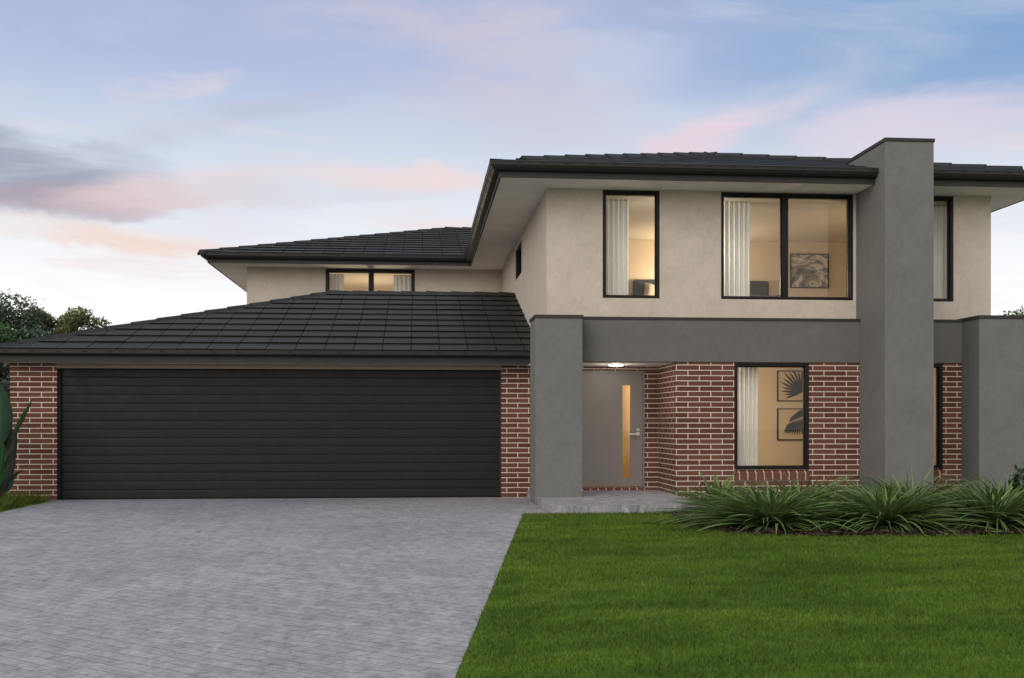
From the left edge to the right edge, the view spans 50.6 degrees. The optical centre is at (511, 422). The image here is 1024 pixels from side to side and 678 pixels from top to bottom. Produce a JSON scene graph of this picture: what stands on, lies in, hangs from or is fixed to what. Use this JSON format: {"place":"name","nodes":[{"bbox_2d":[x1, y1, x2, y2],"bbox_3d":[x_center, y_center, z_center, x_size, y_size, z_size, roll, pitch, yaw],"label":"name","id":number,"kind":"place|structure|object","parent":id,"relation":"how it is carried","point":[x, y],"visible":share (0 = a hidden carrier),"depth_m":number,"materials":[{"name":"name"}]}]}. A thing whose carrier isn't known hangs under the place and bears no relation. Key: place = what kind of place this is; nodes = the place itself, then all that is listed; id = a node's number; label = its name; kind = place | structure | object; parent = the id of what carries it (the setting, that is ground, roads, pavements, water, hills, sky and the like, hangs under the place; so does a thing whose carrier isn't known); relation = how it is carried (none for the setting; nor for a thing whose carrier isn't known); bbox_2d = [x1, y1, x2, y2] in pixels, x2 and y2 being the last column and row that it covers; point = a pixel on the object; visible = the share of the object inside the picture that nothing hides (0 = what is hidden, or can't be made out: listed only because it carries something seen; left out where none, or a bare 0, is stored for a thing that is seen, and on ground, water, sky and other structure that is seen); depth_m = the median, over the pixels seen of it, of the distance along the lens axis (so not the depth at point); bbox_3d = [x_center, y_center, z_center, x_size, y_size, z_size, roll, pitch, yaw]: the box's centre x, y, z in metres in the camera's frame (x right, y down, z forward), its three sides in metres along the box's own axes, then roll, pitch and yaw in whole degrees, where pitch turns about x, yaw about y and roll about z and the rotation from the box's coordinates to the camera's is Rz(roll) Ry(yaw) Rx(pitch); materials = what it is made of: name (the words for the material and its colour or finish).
{"place":"outdoors","nodes":[
{"label":"outdoors","id":0,"kind":"place"},
{"bbox_2d":[0,363,9,398],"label":"tree","id":1,"kind":"object","parent":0,"point":[5,369],"visible":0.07,"depth_m":24.37,"materials":[{"name":"green plant"}]},
{"bbox_2d":[0,486,55,511],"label":"verge","id":2,"kind":"structure","parent":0,"point":[26,505],"depth_m":16.34,"materials":[{"name":"plant"}]},
{"bbox_2d":[0,382,32,498],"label":"paddle leaf plant","id":3,"kind":"object","parent":2,"relation":"on","point":[8,442],"visible":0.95,"depth_m":16.30,"materials":[{"name":"green plant"}]},
{"bbox_2d":[0,497,548,677],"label":"driveway","id":4,"kind":"structure","parent":0,"point":[272,588],"depth_m":8.34,"materials":[{"name":"grey concrete"}]},
{"bbox_2d":[0,0,1023,335],"label":"sky","id":5,"kind":"structure","parent":0,"point":[138,137],"materials":[{"name":"blue"}]},
{"bbox_2d":[455,510,1023,677],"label":"lawn","id":6,"kind":"structure","parent":0,"point":[629,669],"depth_m":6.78,"materials":[{"name":"plant"}]},
{"bbox_2d":[670,500,1023,536],"bbox_3d":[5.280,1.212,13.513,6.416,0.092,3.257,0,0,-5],"label":"bark mulch","id":7,"kind":"object","parent":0,"point":[796,532],"visible":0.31,"depth_m":12.13,"materials":[{"name":"brown plant"}]},
{"bbox_2d":[661,469,767,513],"bbox_3d":[2.953,0.926,14.872,1.865,0.597,1.465,0,0,-5],"label":"strap leaf plant","id":8,"kind":"object","parent":7,"relation":"on","point":[708,489],"visible":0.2,"depth_m":14.89,"materials":[{"name":"green plant"}]},
{"bbox_2d":[641,478,904,535],"bbox_3d":[3.046,0.939,12.819,3.268,0.572,2.152,0,0,-5],"label":"strap leaf plant","id":9,"kind":"object","parent":7,"relation":"on","point":[740,513],"visible":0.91,"depth_m":12.64,"materials":[{"name":"green plant"}]},
{"bbox_2d":[675,473,891,518],"bbox_3d":[3.737,0.923,14.074,2.687,0.604,2.589,0,0,38],"label":"strap leaf plant","id":10,"kind":"object","parent":7,"relation":"on","point":[785,488],"visible":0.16,"depth_m":14.10,"materials":[{"name":"green plant"}]},
{"bbox_2d":[749,476,1023,535],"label":"strap leaf plant","id":11,"kind":"object","parent":7,"relation":"on","point":[885,502],"visible":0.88,"depth_m":12.59,"materials":[{"name":"green plant"}]},
{"bbox_2d":[798,464,998,508],"bbox_3d":[5.220,0.889,14.035,3.251,0.672,2.109,0,0,-24],"label":"strap leaf plant","id":12,"kind":"object","parent":7,"relation":"on","point":[903,487],"visible":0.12,"depth_m":14.07,"materials":[{"name":"green plant"}]},
{"bbox_2d":[876,475,1023,533],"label":"strap leaf plant","id":13,"kind":"object","parent":7,"relation":"on","point":[1006,508],"visible":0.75,"depth_m":12.73,"materials":[{"name":"green plant"}]},
{"bbox_2d":[914,470,1023,503],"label":"strap leaf plant","id":14,"kind":"object","parent":7,"relation":"on","point":[996,484],"visible":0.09,"depth_m":14.34,"materials":[{"name":"green plant"}]},
{"bbox_2d":[1008,463,1023,493],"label":"leafy shrub","id":15,"kind":"object","parent":7,"relation":"on","point":[1015,479],"visible":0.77,"depth_m":13.51,"materials":[{"name":"green plant"}]},
{"label":"ground","id":16,"kind":"structure","parent":0,"visible":0},
{"bbox_2d":[0,319,19,394],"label":"broadleaf tree","id":17,"kind":"object","parent":16,"relation":"on","point":[5,336],"visible":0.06,"depth_m":25.46,"materials":[{"name":"green plant"}]},
{"bbox_2d":[0,288,57,341],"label":"broadleaf tree","id":18,"kind":"object","parent":16,"relation":"on","point":[26,330],"visible":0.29,"depth_m":31.82,"materials":[{"name":"green plant"}]},
{"bbox_2d":[18,307,73,338],"bbox_3d":[-14.963,-1.210,34.798,2.431,4.960,2.454,0,0,-5],"label":"broadleaf tree","id":19,"kind":"object","parent":16,"relation":"on","point":[48,322],"visible":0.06,"depth_m":34.42,"materials":[{"name":"green plant"}]},
{"bbox_2d":[54,306,111,333],"bbox_3d":[-13.115,-1.135,33.106,2.490,4.803,2.506,0,0,12],"label":"broadleaf tree","id":20,"kind":"object","parent":16,"relation":"on","point":[79,318],"visible":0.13,"depth_m":32.64,"materials":[{"name":"green plant"}]},
{"bbox_2d":[0,137,1023,504],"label":"house","id":21,"kind":"structure","parent":16,"relation":"on","point":[492,345],"depth_m":17.52,"materials":[{"name":"grey paint"}]},
{"bbox_2d":[58,368,500,499],"bbox_3d":[-3.757,0.182,17.818,7.169,2.121,0.090,0,0,-5],"label":"garage door","id":22,"kind":"structure","parent":21,"relation":"in","point":[123,433],"depth_m":17.81,"materials":[{"name":"metal"}]},
{"bbox_2d":[330,274,343,290],"bbox_3d":[-4.280,-2.665,26.179,0.442,1.860,0.052,0,0,-5],"label":"curtain","id":23,"kind":"object","parent":21,"relation":"hanging from","point":[336,281],"visible":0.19,"depth_m":26.18,"materials":[{"name":"white fabric"}]},
{"bbox_2d":[326,269,414,291],"bbox_3d":[-3.378,-2.982,25.868,2.111,1.351,0.100,0,0,-5],"label":"window","id":24,"kind":"structure","parent":21,"relation":"in","point":[371,272],"depth_m":25.84,"materials":[{"name":"black metal"}]},
{"bbox_2d":[393,275,410,290],"bbox_3d":[-2.572,-2.665,26.326,0.612,1.860,0.052,0,0,-5],"label":"curtain","id":25,"kind":"object","parent":21,"relation":"hanging from","point":[402,282],"visible":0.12,"depth_m":26.32,"materials":[{"name":"white fabric"}]},
{"bbox_2d":[516,243,520,279],"bbox_3d":[0.188,-3.240,21.771,0.100,0.626,1.346,0,0,-5],"label":"window","id":26,"kind":"structure","parent":21,"relation":"in","point":[518,252],"depth_m":22.35,"materials":[{"name":"black glass"}]},
{"bbox_2d":[582,373,641,485],"bbox_3d":[1.653,0.115,18.257,1.105,1.910,0.104,0,0,-5],"label":"front door","id":27,"kind":"structure","parent":21,"relation":"in","point":[601,392],"depth_m":18.26,"materials":[{"name":"grey paint"}]},
{"bbox_2d":[608,364,623,365],"bbox_3d":[1.675,-0.927,17.458,0.248,0.030,0.248,0,0,-5],"label":"porch light","id":28,"kind":"object","parent":21,"relation":"attached to","point":[615,364],"visible":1,"depth_m":17.37,"materials":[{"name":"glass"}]},
{"bbox_2d":[606,199,628,294],"bbox_3d":[1.645,-2.665,17.455,0.472,1.860,0.052,0,0,-5],"label":"curtain","id":29,"kind":"object","parent":21,"relation":"hanging from","point":[617,218],"visible":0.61,"depth_m":17.46,"materials":[{"name":"white fabric"}]},
{"bbox_2d":[603,190,658,297],"bbox_3d":[1.871,-2.810,17.116,0.905,1.696,0.100,0,0,-5],"label":"window","id":30,"kind":"structure","parent":21,"relation":"in","point":[605,192],"depth_m":17.10,"materials":[{"name":"black glass"}]},
{"bbox_2d":[633,280,779,296],"bbox_3d":[3.803,-2.260,20.311,2.715,1.070,2.120,0,0,-5],"label":"bed","id":31,"kind":"object","parent":21,"relation":"in","point":[759,288],"visible":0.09,"depth_m":21.32,"materials":[{"name":"grey fabric"}]},
{"bbox_2d":[644,282,653,294],"bbox_3d":[2.834,-2.455,20.940,0.620,0.420,0.180,14,-19,-5],"label":"pillow","id":32,"kind":"object","parent":31,"relation":"on","point":[649,288],"visible":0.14,"depth_m":20.88,"materials":[{"name":"beige fabric"}]},
{"bbox_2d":[724,201,749,295],"bbox_3d":[3.600,-2.665,17.624,0.556,1.860,0.052,0,0,-5],"label":"curtain","id":33,"kind":"object","parent":21,"relation":"hanging from","point":[736,248],"visible":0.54,"depth_m":17.63,"materials":[{"name":"white fabric"}]},
{"bbox_2d":[738,367,757,469],"bbox_3d":[3.738,-0.065,17.505,0.492,2.280,0.052,0,0,-5],"label":"curtain","id":34,"kind":"object","parent":21,"relation":"hanging from","point":[747,416],"visible":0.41,"depth_m":17.51,"materials":[{"name":"white fabric"}]},
{"bbox_2d":[734,363,808,479],"bbox_3d":[4.100,-0.017,17.156,1.205,1.851,0.132,0,0,-5],"label":"window","id":35,"kind":"structure","parent":21,"relation":"in","point":[741,472],"depth_m":17.12,"materials":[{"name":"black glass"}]},
{"bbox_2d":[721,192,852,299],"bbox_3d":[4.386,-2.810,17.332,2.159,1.696,0.100,0,0,-5],"label":"window","id":36,"kind":"structure","parent":21,"relation":"in","point":[783,197],"depth_m":17.30,"materials":[{"name":"black glass"}]},
{"bbox_2d":[777,408,802,439],"bbox_3d":[5.312,0.029,20.109,0.806,0.593,0.031,0,0,-5],"label":"picture frame","id":37,"kind":"object","parent":21,"relation":"attached to","point":[789,423],"visible":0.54,"depth_m":20.09,"materials":[{"name":"paper"}]},
{"bbox_2d":[777,370,802,400],"bbox_3d":[5.312,-0.681,20.110,0.806,0.573,0.030,0,0,-5],"label":"picture frame","id":38,"kind":"object","parent":21,"relation":"attached to","point":[789,385],"visible":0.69,"depth_m":20.09,"materials":[{"name":"paper"}]},
{"bbox_2d":[790,254,828,287],"bbox_3d":[5.920,-3.018,21.567,0.785,0.680,0.030,0,0,-5],"label":"picture frame","id":39,"kind":"object","parent":21,"relation":"attached to","point":[809,270],"visible":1,"depth_m":21.56,"materials":[{"name":"grey paper"}]},
{"bbox_2d":[934,364,942,479],"bbox_3d":[6.597,-0.017,17.371,0.598,1.851,0.131,0,0,-5],"label":"window","id":40,"kind":"structure","parent":21,"relation":"in","point":[937,468],"depth_m":17.36,"materials":[{"name":"black metal"}]},
{"bbox_2d":[934,205,946,298],"bbox_3d":[6.753,-2.665,17.895,0.966,1.860,0.052,0,0,-5],"label":"curtain","id":41,"kind":"object","parent":21,"relation":"hanging from","point":[940,251],"visible":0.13,"depth_m":17.93,"materials":[{"name":"white fabric"}]},
{"bbox_2d":[934,196,952,301],"bbox_3d":[6.706,-2.808,17.532,0.845,1.701,0.100,0,0,-5],"label":"window","id":42,"kind":"structure","parent":21,"relation":"in","point":[949,199],"depth_m":17.52,"materials":[{"name":"black metal"}]},
{"bbox_2d":[527,490,704,513],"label":"porch slab","id":43,"kind":"structure","parent":16,"relation":"on","point":[612,501],"depth_m":15.44,"materials":[{"name":"grey concrete"}]},
{"bbox_2d":[999,306,1023,314],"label":"broadleaf tree","id":44,"kind":"object","parent":16,"relation":"on","point":[1016,312],"visible":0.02,"depth_m":29.53,"materials":[{"name":"green plant"}]}
]}

